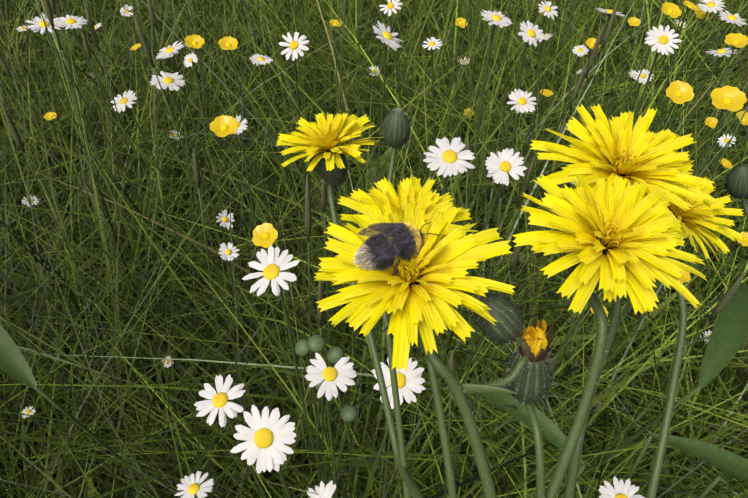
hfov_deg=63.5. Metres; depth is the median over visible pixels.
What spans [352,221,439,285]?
bumblebee
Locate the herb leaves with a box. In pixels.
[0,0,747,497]
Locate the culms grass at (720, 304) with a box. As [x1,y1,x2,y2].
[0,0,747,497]
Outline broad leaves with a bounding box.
[0,282,747,497]
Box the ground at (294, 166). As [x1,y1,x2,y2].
[0,0,746,497]
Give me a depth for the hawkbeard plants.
0.12 m
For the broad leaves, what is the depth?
0.41 m
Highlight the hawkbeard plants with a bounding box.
[276,103,747,497]
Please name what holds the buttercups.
on the ground at (294, 166)
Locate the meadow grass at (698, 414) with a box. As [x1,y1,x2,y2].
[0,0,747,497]
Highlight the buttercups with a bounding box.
[44,0,747,435]
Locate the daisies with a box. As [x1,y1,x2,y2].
[16,0,746,497]
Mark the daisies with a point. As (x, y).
(266, 436)

